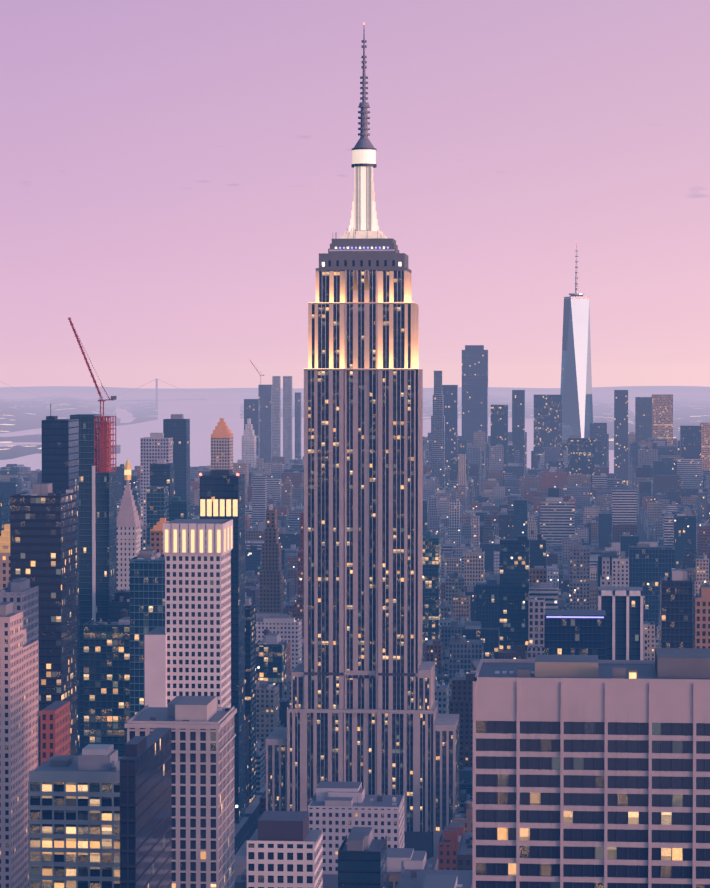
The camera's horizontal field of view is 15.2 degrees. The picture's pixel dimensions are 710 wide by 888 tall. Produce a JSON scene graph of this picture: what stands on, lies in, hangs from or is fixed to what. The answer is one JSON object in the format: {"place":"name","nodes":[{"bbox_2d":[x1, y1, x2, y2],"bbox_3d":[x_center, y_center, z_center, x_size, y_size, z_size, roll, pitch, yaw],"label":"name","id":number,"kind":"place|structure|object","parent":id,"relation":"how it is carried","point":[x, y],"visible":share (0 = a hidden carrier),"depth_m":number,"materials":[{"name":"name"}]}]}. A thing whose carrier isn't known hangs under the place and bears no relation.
{"place":"outdoors","nodes":[
{"label":"outdoors","id":0,"kind":"place"},
{"bbox_2d":[234,597,294,836],"bbox_3d":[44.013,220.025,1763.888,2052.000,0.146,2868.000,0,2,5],"label":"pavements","id":1,"kind":"structure","parent":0,"point":[251,807],"depth_m":1636.58,"materials":[{"name":"concrete"}]},
{"bbox_2d":[0,386,709,459],"bbox_3d":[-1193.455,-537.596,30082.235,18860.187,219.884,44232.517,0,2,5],"label":"land","id":2,"kind":"structure","parent":0,"point":[687,411],"depth_m":17397.43,"materials":[{"name":"grey"}]},
{"bbox_2d":[0,378,206,406],"bbox_3d":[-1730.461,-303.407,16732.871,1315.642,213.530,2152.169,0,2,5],"label":"suspension bridge","id":3,"kind":"structure","parent":2,"relation":"on","point":[156,380],"depth_m":17103.41,"materials":[{"name":"grey metal"}]},
{"bbox_2d":[0,388,709,472],"bbox_3d":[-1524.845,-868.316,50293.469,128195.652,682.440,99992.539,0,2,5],"label":"water","id":4,"kind":"structure","parent":0,"point":[204,416],"depth_m":13516.46,"materials":[{"name":"grey liquid"}]},
{"bbox_2d":[0,0,709,387],"label":"sky","id":5,"kind":"structure","parent":0,"point":[176,176],"materials":[{"name":"pink"}]},
{"bbox_2d":[234,488,647,855],"bbox_3d":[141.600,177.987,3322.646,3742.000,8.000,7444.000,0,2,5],"label":"ground","id":6,"kind":"structure","parent":0,"point":[250,825],"depth_m":1583.90,"materials":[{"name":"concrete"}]},
{"bbox_2d":[28,728,171,887],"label":"lit office","id":7,"kind":"structure","parent":6,"relation":"on","point":[99,815],"depth_m":726.15,"materials":[{"name":"glass"}]},
{"bbox_2d":[234,23,458,878],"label":"skyscraper","id":8,"kind":"structure","parent":6,"relation":"on","point":[363,708],"depth_m":1331.26,"materials":[{"name":"stone"}]},
{"bbox_2d":[0,317,709,887],"bbox_3d":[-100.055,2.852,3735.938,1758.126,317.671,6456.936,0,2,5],"label":"city","id":9,"kind":"object","parent":6,"relation":"on","point":[160,585],"visible":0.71,"depth_m":1578.63,"materials":[{"name":"stone"}]},
{"bbox_2d":[560,242,592,440],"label":"skyscraper","id":10,"kind":"structure","parent":6,"relation":"on","point":[576,394],"depth_m":5861.25,"materials":[{"name":"glass"}]},
{"bbox_2d":[472,648,709,887],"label":"office building","id":11,"kind":"structure","parent":6,"relation":"on","point":[591,771],"depth_m":580.76,"materials":[{"name":"concrete"}]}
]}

